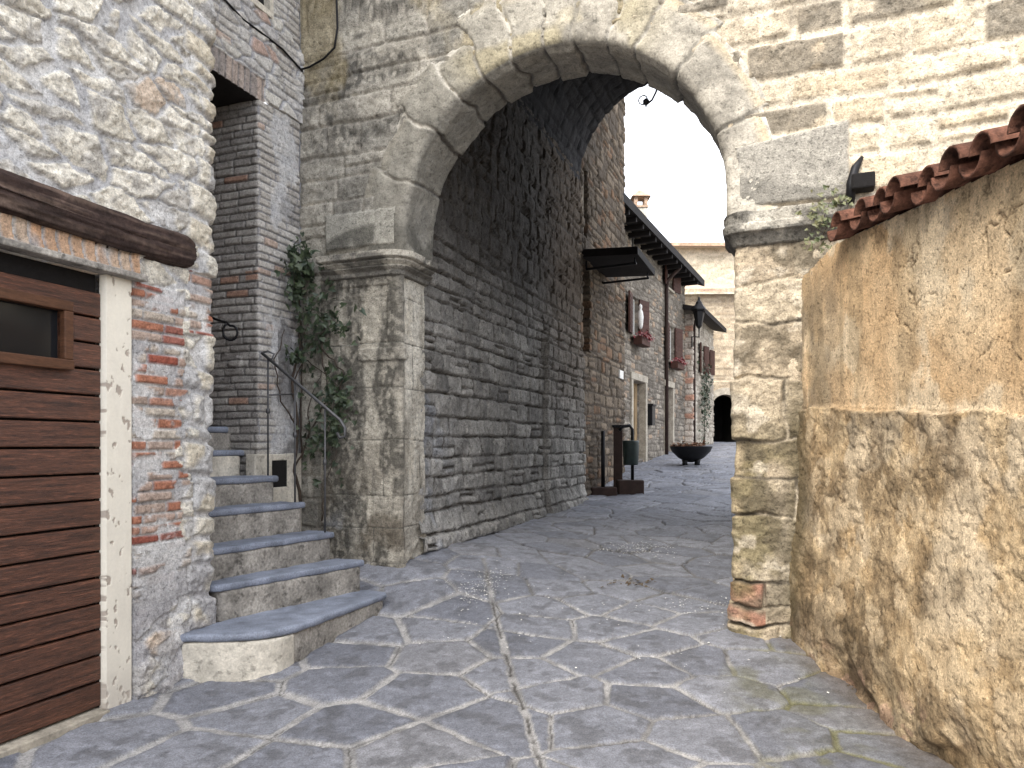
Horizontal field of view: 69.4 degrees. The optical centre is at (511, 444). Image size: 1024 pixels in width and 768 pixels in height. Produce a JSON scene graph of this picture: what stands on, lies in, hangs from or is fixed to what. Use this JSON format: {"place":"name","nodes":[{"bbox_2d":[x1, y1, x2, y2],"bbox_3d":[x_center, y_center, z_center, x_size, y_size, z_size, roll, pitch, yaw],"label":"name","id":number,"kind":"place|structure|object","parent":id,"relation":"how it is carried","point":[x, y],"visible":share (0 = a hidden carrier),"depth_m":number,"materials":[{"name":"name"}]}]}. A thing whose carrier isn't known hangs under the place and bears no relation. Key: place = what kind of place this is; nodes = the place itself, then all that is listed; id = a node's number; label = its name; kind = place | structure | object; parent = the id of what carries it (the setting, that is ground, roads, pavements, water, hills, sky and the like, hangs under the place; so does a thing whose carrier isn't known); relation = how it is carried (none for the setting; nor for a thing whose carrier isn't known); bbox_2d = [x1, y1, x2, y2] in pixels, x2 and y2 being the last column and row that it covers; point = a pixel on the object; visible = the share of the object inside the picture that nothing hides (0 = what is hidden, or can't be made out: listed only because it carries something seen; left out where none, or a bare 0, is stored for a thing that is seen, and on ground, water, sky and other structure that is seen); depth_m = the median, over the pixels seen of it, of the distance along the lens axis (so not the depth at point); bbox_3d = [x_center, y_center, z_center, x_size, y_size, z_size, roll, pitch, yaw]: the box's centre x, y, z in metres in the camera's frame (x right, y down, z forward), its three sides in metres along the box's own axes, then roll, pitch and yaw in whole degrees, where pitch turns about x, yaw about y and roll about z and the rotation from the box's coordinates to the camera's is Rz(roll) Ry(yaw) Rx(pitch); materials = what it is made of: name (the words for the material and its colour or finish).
{"place":"outdoors","nodes":[
{"label":"outdoors","id":0,"kind":"place"},
{"bbox_2d":[0,442,953,767],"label":"pavement","id":1,"kind":"structure","parent":0,"point":[420,670],"depth_m":4.57,"materials":[{"name":"grey stone"}]},
{"bbox_2d":[0,0,217,757],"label":"garage building","id":2,"kind":"structure","parent":1,"relation":"on","point":[108,262],"depth_m":4.16,"materials":[{"name":"grey stone"}]},
{"bbox_2d":[0,252,100,743],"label":"garage door","id":3,"kind":"structure","parent":2,"relation":"in","point":[50,564],"depth_m":3.87,"materials":[{"name":"brown wood"}]},
{"bbox_2d":[209,0,304,530],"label":"brick house","id":4,"kind":"structure","parent":1,"relation":"on","point":[255,226],"depth_m":6.59,"materials":[{"name":"grey brick"}]},
{"bbox_2d":[209,315,238,340],"bbox_3d":[-2.546,-1.033,6.406,0.380,0.277,0.049,0,0,13],"label":"wall handrail","id":5,"kind":"object","parent":4,"relation":"attached to","point":[226,323],"depth_m":6.37,"materials":[{"name":"black metal"}]},
{"bbox_2d":[250,0,273,19],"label":"window","id":6,"kind":"structure","parent":4,"relation":"in","point":[267,6],"depth_m":6.60,"materials":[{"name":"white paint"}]},
{"bbox_2d":[224,0,337,71],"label":"electric cable","id":7,"kind":"object","parent":4,"relation":"attached to","point":[282,49],"visible":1,"depth_m":6.88,"materials":[{"name":"black metal"}]},
{"bbox_2d":[180,426,386,682],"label":"stone staircase","id":8,"kind":"structure","parent":1,"relation":"on","point":[285,591],"depth_m":5.45,"materials":[{"name":"stone"}]},
{"bbox_2d":[261,350,346,532],"bbox_3d":[-1.724,-0.045,6.318,0.874,1.561,0.374,0,0,36],"label":"stair handrail","id":9,"kind":"object","parent":8,"relation":"on","point":[318,401],"visible":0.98,"depth_m":6.27,"materials":[{"name":"grey metal"}]},
{"bbox_2d":[591,431,616,495],"bbox_3d":[1.629,0.385,13.250,0.460,1.270,0.360,0,0,0],"label":"iron post","id":10,"kind":"object","parent":1,"relation":"on","point":[602,489],"visible":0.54,"depth_m":13.22,"materials":[{"name":"black metal"}]},
{"bbox_2d":[578,98,654,495],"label":"tower house","id":11,"kind":"structure","parent":1,"relation":"on","point":[609,261],"depth_m":13.74,"materials":[{"name":"stone"}]},
{"bbox_2d":[582,171,583,233],"bbox_3d":[1.167,-4.182,12.783,0.068,1.170,0.298,0,0,21],"label":"window","id":12,"kind":"structure","parent":11,"relation":"in","point":[582,171],"depth_m":12.90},
{"bbox_2d":[618,370,623,378],"bbox_3d":[2.255,-1.456,15.325,0.040,0.170,0.340,0,0,21],"label":"house plaque","id":13,"kind":"object","parent":11,"relation":"attached to","point":[621,374],"visible":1,"depth_m":15.29,"materials":[{"name":"white ceramic"}]},
{"bbox_2d":[612,425,622,486],"bbox_3d":[1.941,0.256,13.550,0.220,1.250,0.100,0,0,0],"label":"notice stand","id":14,"kind":"object","parent":1,"relation":"on","point":[617,454],"visible":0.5,"depth_m":13.52,"materials":[{"name":"black metal"}]},
{"bbox_2d":[406,539,828,692],"bbox_3d":[0.689,1.292,6.659,3.887,0.373,4.550,0,0,0],"label":"confetti","id":15,"kind":"object","parent":1,"relation":"on","point":[578,608],"visible":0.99,"depth_m":6.31,"materials":[{"name":"white paper"}]},
{"bbox_2d":[616,424,643,494],"bbox_3d":[2.127,0.305,13.281,0.460,1.369,0.478,0,0,0],"label":"litter bin","id":16,"kind":"object","parent":1,"relation":"on","point":[632,486],"visible":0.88,"depth_m":13.18,"materials":[{"name":"black metal"}]},
{"bbox_2d":[299,0,1023,639],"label":"stone gateway","id":17,"kind":"object","parent":1,"relation":"on","point":[443,146],"visible":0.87,"depth_m":6.65,"materials":[{"name":"beige stone"}]},
{"bbox_2d":[273,231,365,520],"bbox_3d":[-1.784,-0.631,6.850,0.804,2.671,0.787,0,0,-16],"label":"climbing vine","id":18,"kind":"object","parent":17,"relation":"attached to","point":[300,268],"visible":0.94,"depth_m":6.79,"materials":[{"name":"green plant"}]},
{"bbox_2d":[638,90,656,107],"bbox_3d":[1.179,-3.002,6.398,0.180,0.216,0.054,0,0,32],"label":"iron lantern","id":19,"kind":"object","parent":17,"relation":"hanging from","point":[646,101],"visible":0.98,"depth_m":6.39,"materials":[{"name":"black metal"}]},
{"bbox_2d":[795,181,853,252],"bbox_3d":[2.194,-1.598,5.159,0.395,0.522,0.209,0,0,0],"label":"wall weed","id":20,"kind":"object","parent":17,"relation":"on","point":[820,206],"depth_m":5.17,"materials":[{"name":"green plant"}]},
{"bbox_2d":[846,156,874,203],"bbox_3d":[2.454,-1.883,5.213,0.182,0.333,0.130,0,0,22],"label":"wall lamp","id":21,"kind":"object","parent":17,"relation":"attached to","point":[858,182],"visible":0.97,"depth_m":5.17,"materials":[{"name":"black metal"}]},
{"bbox_2d":[623,190,704,462],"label":"stone house","id":22,"kind":"structure","parent":1,"relation":"on","point":[652,376],"depth_m":20.40,"materials":[{"name":"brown stone"}]},
{"bbox_2d":[634,383,636,439],"bbox_3d":[3.026,-0.504,18.995,0.085,2.209,1.194,0,0,25],"label":"door","id":23,"kind":"structure","parent":22,"relation":"in","point":[635,385],"depth_m":19.32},
{"bbox_2d":[628,290,648,338],"bbox_3d":[3.076,-3.195,18.597,0.307,1.050,1.687,0,0,26],"label":"window","id":24,"kind":"structure","parent":22,"relation":"in","point":[645,305],"depth_m":18.91,"materials":[{"name":"brown wood"}]},
{"bbox_2d":[637,304,643,328],"bbox_3d":[3.132,-3.134,18.041,0.150,0.620,0.143,0,0,0],"label":"wall ornament","id":25,"kind":"object","parent":22,"relation":"attached to","point":[640,316],"depth_m":18.00,"materials":[{"name":"white ceramic"}]},
{"bbox_2d":[633,330,653,347],"bbox_3d":[3.304,-2.678,18.512,0.395,0.397,0.992,0,0,27],"label":"flower box","id":26,"kind":"object","parent":22,"relation":"attached to","point":[642,341],"visible":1,"depth_m":18.30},
{"bbox_2d":[648,404,656,425],"bbox_3d":[3.748,-0.811,19.831,0.170,0.570,0.380,0,0,25],"label":"letter box","id":27,"kind":"object","parent":22,"relation":"attached to","point":[651,414],"visible":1,"depth_m":19.70,"materials":[{"name":"black metal"}]},
{"bbox_2d":[665,259,680,293],"bbox_3d":[4.680,-5.016,22.053,0.308,0.875,1.773,0,0,26],"label":"window","id":28,"kind":"structure","parent":22,"relation":"in","point":[676,281],"depth_m":22.42,"materials":[{"name":"brown wood"}]},
{"bbox_2d":[668,321,682,362],"bbox_3d":[4.790,-3.023,22.291,0.308,1.124,1.790,0,0,26],"label":"window","id":29,"kind":"structure","parent":22,"relation":"in","point":[678,332],"depth_m":22.67,"materials":[{"name":"brown wood"}]},
{"bbox_2d":[670,356,685,370],"bbox_3d":[5.019,-2.469,22.207,0.395,0.397,1.096,0,0,27],"label":"flower box","id":30,"kind":"object","parent":22,"relation":"attached to","point":[677,365],"visible":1,"depth_m":21.95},
{"bbox_2d":[669,440,712,465],"bbox_3d":[4.209,0.180,17.400,1.000,0.635,1.000,0,0,0],"label":"bowl planter","id":31,"kind":"object","parent":1,"relation":"on","point":[695,452],"visible":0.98,"depth_m":17.13,"materials":[{"name":"black metal"}]},
{"bbox_2d":[682,304,726,444],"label":"quoined house","id":32,"kind":"structure","parent":1,"relation":"on","point":[711,324],"depth_m":24.72,"materials":[{"name":"stone"}]},
{"bbox_2d":[691,297,706,347],"bbox_3d":[5.978,-3.952,23.686,0.520,1.600,0.507,0,0,0],"label":"street lantern","id":33,"kind":"object","parent":32,"relation":"attached to","point":[698,309],"visible":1,"depth_m":23.56,"materials":[{"name":"black metal"}]},
{"bbox_2d":[699,342,708,376],"bbox_3d":[6.517,-2.904,25.407,0.253,1.070,1.417,0,0,26],"label":"window","id":34,"kind":"structure","parent":32,"relation":"in","point":[705,349],"depth_m":25.67,"materials":[{"name":"brown wood"}]},
{"bbox_2d":[697,330,712,443],"bbox_3d":[6.715,-1.827,25.651,0.280,4.339,2.503,0,0,27],"label":"house ivy","id":35,"kind":"object","parent":32,"relation":"attached to","point":[704,394],"visible":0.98,"depth_m":25.60,"materials":[{"name":"green plant"}]},
{"bbox_2d":[709,350,714,376],"bbox_3d":[7.092,-2.963,26.718,0.235,0.968,1.038,0,0,29],"label":"window","id":36,"kind":"structure","parent":32,"relation":"in","point":[712,353],"depth_m":26.91,"materials":[{"name":"brown wood"}]},
{"bbox_2d":[601,574,852,688],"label":"fallen leaves","id":37,"kind":"object","parent":1,"relation":"on","point":[629,583],"visible":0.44,"depth_m":6.87,"materials":[{"name":"brown plant"}]},
{"bbox_2d":[789,104,1023,767],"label":"garden wall","id":38,"kind":"structure","parent":1,"relation":"on","point":[906,576],"depth_m":3.72,"materials":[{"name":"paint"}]},
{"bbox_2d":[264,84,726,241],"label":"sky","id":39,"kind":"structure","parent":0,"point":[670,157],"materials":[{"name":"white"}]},
{"bbox_3d":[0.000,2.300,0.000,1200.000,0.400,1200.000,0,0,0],"label":"ground","id":40,"kind":"structure","parent":0,"visible":0},
{"bbox_2d":[670,242,734,293],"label":"building","id":41,"kind":"structure","parent":40,"relation":"on","point":[711,262],"depth_m":36.33,"materials":[{"name":"stone"}]},
{"bbox_2d":[684,284,735,441],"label":"building","id":42,"kind":"structure","parent":40,"relation":"on","point":[720,308],"depth_m":30.84,"materials":[{"name":"stone"}]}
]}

